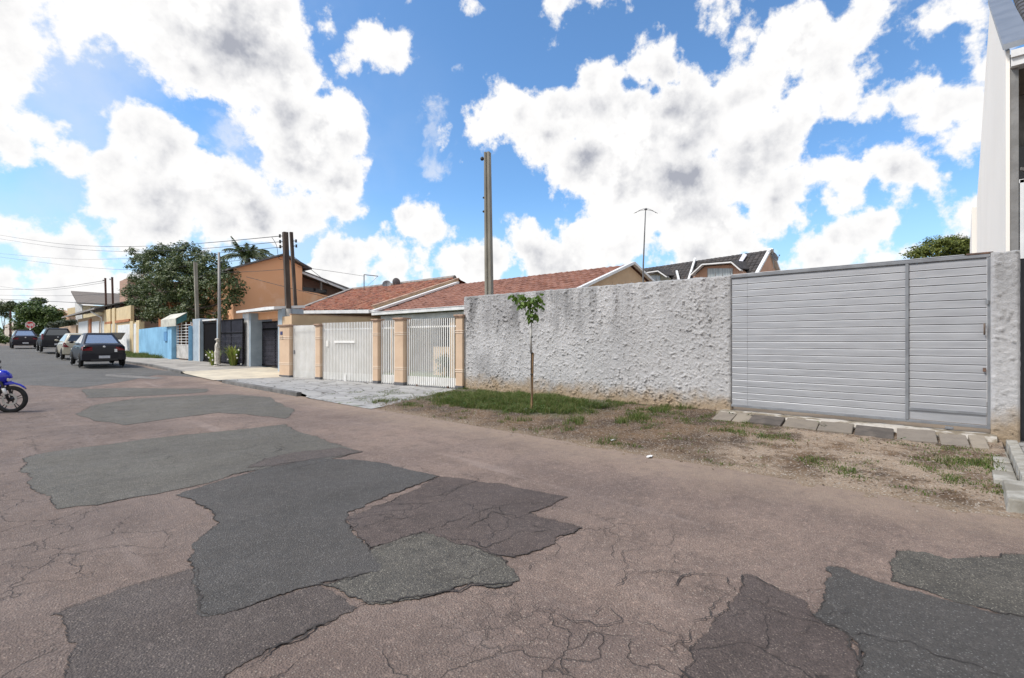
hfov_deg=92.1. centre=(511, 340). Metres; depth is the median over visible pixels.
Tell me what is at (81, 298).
pitched roof house
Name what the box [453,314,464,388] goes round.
fence pillar
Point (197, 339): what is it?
gate pillar
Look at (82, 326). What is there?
garage door
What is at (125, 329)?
garage door
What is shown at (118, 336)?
bin trough
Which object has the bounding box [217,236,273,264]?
palm tree
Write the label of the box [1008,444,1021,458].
kerb block
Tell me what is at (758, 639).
asphalt patch
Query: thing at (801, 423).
kerb slab
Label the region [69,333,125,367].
parked car
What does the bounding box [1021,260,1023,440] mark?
neighbour gate
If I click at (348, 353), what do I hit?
fence gate
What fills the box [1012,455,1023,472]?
kerb block
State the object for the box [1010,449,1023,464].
kerb block
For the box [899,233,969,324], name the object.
leafy tree
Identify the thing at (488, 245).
concrete post
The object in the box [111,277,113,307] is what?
utility pole
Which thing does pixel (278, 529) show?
asphalt patch
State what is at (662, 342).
plastered wall
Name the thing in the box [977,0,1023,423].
tall white house
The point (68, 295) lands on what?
power cable
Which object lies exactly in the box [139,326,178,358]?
blue wall
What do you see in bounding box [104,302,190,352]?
yellow garage house
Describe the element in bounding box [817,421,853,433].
kerb slab
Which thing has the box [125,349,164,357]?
weeds
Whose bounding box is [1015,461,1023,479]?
kerb block
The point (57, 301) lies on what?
power cable
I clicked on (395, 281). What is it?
satellite dish
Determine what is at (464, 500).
asphalt patch
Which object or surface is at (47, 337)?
parked car
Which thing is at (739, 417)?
kerb slab
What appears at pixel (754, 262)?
dark roof townhouses
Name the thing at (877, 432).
kerb slab
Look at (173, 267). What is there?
power cable
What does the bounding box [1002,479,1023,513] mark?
concrete block
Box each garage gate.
[221,318,243,364]
[262,321,277,366]
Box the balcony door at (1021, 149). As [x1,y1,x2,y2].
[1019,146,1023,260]
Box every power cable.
[0,247,278,258]
[2,235,278,246]
[4,239,274,251]
[4,254,282,269]
[6,299,108,304]
[16,293,110,295]
[248,277,332,298]
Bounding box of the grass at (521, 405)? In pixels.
[368,386,1005,495]
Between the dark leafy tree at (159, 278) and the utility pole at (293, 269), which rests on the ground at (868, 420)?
the dark leafy tree at (159, 278)
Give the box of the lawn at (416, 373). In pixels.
[384,370,448,377]
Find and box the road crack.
[11,388,1023,677]
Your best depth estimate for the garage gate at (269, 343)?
23.44 m
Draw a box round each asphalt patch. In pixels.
[0,347,201,387]
[20,424,359,508]
[48,569,355,677]
[76,394,293,424]
[82,388,207,397]
[105,374,161,378]
[176,458,436,616]
[246,447,361,467]
[318,532,518,604]
[345,477,580,557]
[682,574,859,677]
[813,566,1023,677]
[890,550,1023,616]
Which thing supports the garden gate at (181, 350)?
attached to the blue wall at (163, 341)
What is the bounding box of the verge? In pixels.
[374,388,1023,519]
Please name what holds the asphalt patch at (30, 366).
on the road
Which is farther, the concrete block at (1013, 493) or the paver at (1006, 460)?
the paver at (1006, 460)
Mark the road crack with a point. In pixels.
(505, 582)
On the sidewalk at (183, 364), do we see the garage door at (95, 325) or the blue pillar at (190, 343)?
the blue pillar at (190, 343)
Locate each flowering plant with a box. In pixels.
[205,349,221,364]
[223,345,244,365]
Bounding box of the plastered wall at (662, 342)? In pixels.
[464,273,733,409]
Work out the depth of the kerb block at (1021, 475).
5.35 m
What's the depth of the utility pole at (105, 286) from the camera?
49.95 m
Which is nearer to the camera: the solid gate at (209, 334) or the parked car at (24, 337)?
the solid gate at (209, 334)
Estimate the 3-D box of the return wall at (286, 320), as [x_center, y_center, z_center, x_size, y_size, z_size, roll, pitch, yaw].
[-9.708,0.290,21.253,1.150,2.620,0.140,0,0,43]
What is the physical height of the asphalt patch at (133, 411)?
0.032 m
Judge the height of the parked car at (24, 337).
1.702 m
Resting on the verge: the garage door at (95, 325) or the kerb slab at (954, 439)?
the kerb slab at (954, 439)
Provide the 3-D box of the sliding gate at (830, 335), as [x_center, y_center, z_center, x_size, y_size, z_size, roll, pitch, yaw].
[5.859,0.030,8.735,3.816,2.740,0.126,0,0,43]
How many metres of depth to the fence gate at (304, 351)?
19.76 m
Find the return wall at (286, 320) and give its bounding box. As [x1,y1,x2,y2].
[282,316,289,324]
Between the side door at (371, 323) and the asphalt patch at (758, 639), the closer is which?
the asphalt patch at (758, 639)
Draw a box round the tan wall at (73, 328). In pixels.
[59,325,77,332]
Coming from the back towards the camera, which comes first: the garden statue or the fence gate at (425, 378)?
the garden statue
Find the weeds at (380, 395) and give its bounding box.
[327,389,435,400]
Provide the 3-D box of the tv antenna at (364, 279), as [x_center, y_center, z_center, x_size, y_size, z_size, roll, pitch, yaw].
[-9.439,-3.807,33.000,0.980,1.224,0.060,0,0,0]
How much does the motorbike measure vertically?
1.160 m
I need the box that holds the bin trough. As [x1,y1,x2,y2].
[112,333,124,339]
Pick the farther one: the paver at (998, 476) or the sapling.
the sapling
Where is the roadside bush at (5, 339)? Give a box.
[0,334,10,343]
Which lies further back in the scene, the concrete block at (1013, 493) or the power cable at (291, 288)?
the power cable at (291, 288)
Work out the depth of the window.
23.83 m
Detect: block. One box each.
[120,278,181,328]
[970,207,976,258]
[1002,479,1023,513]
[1005,440,1019,453]
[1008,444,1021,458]
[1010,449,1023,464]
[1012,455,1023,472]
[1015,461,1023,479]
[1018,469,1023,480]
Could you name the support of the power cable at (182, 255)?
attached to the utility pole at (286, 268)
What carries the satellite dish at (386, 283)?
on the red roof house at (357, 301)
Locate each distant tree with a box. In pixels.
[0,300,8,335]
[1,300,17,311]
[12,301,27,313]
[29,297,48,336]
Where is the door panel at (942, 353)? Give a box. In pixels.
[909,258,986,412]
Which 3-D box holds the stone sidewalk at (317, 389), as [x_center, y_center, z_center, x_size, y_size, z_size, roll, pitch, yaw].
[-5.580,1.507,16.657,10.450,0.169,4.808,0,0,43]
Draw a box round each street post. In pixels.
[9,311,11,343]
[193,262,198,318]
[214,252,220,363]
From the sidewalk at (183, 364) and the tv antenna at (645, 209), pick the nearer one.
the tv antenna at (645, 209)
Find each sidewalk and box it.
[125,357,262,370]
[228,377,454,408]
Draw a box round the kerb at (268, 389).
[53,347,300,395]
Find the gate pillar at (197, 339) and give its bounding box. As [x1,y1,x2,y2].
[193,319,207,360]
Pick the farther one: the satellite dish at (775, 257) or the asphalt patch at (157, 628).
the satellite dish at (775, 257)
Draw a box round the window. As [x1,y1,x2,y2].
[432,320,448,354]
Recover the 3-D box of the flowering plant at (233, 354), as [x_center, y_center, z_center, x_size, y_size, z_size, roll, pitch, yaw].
[-13.666,0.706,24.196,1.295,1.069,1.470,0,0,-19]
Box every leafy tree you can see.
[5,300,67,334]
[118,240,250,344]
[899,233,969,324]
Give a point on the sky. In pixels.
(816, 133)
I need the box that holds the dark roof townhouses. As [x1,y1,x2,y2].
[644,248,779,354]
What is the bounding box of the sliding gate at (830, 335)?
[731,251,992,428]
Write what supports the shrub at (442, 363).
on the lawn at (416, 373)
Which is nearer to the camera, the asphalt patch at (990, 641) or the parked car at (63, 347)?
the asphalt patch at (990, 641)
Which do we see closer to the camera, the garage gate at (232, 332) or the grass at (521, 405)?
the grass at (521, 405)
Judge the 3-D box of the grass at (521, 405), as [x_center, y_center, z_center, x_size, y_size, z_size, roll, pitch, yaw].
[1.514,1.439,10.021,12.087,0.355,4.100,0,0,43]
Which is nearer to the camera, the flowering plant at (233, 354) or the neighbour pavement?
the neighbour pavement
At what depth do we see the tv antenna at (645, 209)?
15.94 m
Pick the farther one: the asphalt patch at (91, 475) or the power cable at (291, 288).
the power cable at (291, 288)
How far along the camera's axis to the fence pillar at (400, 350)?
16.81 m
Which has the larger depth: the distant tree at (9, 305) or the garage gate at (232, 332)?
the distant tree at (9, 305)
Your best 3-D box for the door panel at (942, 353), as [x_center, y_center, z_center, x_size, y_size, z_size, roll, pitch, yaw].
[6.887,-0.065,7.822,0.928,2.391,0.031,0,0,43]
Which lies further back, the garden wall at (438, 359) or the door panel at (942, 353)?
the garden wall at (438, 359)
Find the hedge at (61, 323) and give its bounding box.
[44,318,77,327]
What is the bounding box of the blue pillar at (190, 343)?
[188,326,192,360]
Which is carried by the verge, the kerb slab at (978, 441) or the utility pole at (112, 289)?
the kerb slab at (978, 441)
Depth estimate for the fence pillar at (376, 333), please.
17.46 m
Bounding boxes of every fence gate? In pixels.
[293,325,314,378]
[323,322,372,382]
[381,320,394,383]
[407,318,455,387]
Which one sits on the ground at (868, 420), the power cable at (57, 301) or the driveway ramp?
the driveway ramp
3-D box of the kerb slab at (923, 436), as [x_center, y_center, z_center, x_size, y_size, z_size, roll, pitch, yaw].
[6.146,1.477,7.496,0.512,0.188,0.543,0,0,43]
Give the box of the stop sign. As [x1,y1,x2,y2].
[25,321,34,346]
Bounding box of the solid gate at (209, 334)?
[203,321,216,361]
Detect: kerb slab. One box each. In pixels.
[712,411,736,420]
[732,412,752,421]
[747,414,784,425]
[783,418,819,429]
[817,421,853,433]
[854,425,893,438]
[897,428,937,443]
[938,433,970,447]
[968,435,989,448]
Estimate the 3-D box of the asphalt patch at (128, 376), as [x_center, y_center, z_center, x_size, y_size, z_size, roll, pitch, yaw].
[-14.952,1.415,19.249,3.358,0.079,0.603,0,0,18]
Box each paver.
[992,470,1017,484]
[993,456,1010,463]
[993,462,1013,471]
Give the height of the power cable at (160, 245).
11.609 m
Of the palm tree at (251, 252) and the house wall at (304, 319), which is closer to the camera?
the house wall at (304, 319)
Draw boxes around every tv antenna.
[364,274,377,289]
[635,208,656,282]
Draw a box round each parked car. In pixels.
[9,330,38,347]
[35,327,69,351]
[55,333,82,359]
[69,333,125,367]
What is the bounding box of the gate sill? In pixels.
[716,409,996,442]
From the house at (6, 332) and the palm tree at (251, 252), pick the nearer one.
the palm tree at (251, 252)
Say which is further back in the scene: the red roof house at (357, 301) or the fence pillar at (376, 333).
the red roof house at (357, 301)
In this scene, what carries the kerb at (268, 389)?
on the road
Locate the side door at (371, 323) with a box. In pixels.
[371,323,410,370]
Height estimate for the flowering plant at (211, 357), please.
0.835 m
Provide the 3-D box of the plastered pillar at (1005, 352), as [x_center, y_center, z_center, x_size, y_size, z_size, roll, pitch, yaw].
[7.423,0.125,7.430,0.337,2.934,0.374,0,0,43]
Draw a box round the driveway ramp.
[183,367,279,379]
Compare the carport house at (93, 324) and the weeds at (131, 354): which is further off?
the carport house at (93, 324)
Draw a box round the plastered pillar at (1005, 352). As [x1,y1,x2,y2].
[990,250,1020,446]
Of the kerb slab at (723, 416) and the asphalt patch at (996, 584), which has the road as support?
the asphalt patch at (996, 584)
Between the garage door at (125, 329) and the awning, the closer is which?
the awning
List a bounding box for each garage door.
[78,321,87,332]
[92,321,99,332]
[118,324,129,351]
[134,324,135,352]
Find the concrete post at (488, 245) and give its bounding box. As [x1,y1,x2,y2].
[480,151,493,294]
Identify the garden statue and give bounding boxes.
[213,338,220,365]
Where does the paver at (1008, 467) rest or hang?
on the verge
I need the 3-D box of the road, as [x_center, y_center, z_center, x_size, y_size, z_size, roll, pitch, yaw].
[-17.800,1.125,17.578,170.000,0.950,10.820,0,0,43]
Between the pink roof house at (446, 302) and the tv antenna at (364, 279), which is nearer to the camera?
the pink roof house at (446, 302)
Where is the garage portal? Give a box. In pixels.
[236,305,304,370]
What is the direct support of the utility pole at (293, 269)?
on the driveway ramp
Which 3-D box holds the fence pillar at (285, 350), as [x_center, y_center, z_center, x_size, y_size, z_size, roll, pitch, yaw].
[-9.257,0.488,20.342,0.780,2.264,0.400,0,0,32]
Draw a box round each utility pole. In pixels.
[103,278,106,309]
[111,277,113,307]
[279,232,291,315]
[289,232,296,305]
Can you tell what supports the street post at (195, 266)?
on the sidewalk at (183, 364)
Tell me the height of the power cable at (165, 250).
11.280 m
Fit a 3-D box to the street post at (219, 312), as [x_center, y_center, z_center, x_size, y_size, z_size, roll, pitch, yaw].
[-15.162,-1.665,25.389,0.361,5.731,0.156,0,0,-7]
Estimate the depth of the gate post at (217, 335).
25.85 m
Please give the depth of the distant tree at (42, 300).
104.75 m
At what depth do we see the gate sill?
8.27 m
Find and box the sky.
[0,0,1023,332]
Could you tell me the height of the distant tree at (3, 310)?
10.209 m
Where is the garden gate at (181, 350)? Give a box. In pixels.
[176,323,190,358]
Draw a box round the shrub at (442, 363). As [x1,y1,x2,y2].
[432,353,448,375]
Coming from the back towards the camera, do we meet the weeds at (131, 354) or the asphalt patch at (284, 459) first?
the weeds at (131, 354)
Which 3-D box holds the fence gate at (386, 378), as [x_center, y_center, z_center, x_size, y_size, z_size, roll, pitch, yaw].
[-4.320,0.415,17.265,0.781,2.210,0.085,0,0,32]
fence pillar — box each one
[277,324,297,376]
[313,324,325,378]
[371,319,384,383]
[392,317,410,385]
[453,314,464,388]
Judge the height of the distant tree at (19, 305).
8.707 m
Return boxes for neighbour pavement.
[1019,440,1023,452]
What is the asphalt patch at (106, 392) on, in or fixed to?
on the road
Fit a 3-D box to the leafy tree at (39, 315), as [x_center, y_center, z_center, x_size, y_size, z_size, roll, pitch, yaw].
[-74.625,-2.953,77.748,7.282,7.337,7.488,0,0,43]
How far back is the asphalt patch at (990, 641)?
2.70 m
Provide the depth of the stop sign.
50.01 m
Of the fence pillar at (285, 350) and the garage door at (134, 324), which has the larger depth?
the garage door at (134, 324)
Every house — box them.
[4,322,21,336]
[59,309,75,320]
[61,300,134,332]
[67,291,119,324]
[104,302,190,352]
[191,254,348,325]
[299,275,465,316]
[370,261,655,377]
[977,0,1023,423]
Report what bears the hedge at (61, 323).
on the tan wall at (73, 328)
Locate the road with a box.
[0,344,1023,677]
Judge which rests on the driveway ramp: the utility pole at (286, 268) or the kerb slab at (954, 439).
the utility pole at (286, 268)
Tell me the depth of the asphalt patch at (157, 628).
2.73 m
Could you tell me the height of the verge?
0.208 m
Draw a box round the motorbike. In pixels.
[0,360,27,411]
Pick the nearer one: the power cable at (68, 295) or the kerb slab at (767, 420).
the kerb slab at (767, 420)
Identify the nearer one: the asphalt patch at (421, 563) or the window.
the asphalt patch at (421, 563)
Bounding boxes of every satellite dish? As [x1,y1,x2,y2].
[382,280,390,286]
[392,278,399,284]
[771,252,779,268]
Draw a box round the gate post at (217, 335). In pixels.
[217,319,221,360]
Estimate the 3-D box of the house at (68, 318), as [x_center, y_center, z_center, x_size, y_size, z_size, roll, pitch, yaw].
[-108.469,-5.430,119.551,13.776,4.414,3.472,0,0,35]
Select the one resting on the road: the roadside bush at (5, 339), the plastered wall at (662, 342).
the roadside bush at (5, 339)
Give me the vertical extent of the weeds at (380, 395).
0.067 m
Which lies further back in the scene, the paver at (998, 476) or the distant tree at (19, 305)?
the distant tree at (19, 305)
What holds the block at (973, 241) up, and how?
on the ground at (868, 420)
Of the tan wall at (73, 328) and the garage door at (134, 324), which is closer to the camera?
the garage door at (134, 324)
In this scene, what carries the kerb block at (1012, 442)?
on the ground at (868, 420)
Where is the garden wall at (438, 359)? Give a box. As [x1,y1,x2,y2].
[434,347,448,375]
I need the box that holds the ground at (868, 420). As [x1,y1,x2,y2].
[0,343,1020,448]
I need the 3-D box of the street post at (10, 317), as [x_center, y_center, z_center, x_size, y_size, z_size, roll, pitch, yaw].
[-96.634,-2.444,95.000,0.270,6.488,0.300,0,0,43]
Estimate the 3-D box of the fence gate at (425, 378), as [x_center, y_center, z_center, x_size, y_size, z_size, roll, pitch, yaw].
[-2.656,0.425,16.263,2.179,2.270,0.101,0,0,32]
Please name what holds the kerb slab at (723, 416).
on the verge
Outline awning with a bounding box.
[161,312,186,326]
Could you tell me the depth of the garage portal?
23.78 m
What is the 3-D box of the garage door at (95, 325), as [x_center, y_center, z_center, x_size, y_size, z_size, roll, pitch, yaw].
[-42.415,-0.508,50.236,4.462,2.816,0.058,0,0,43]
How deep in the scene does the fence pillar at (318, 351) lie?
19.15 m
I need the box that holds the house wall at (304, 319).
[289,314,416,371]
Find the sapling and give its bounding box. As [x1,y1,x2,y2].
[508,293,544,409]
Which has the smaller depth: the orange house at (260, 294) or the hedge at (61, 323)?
the orange house at (260, 294)

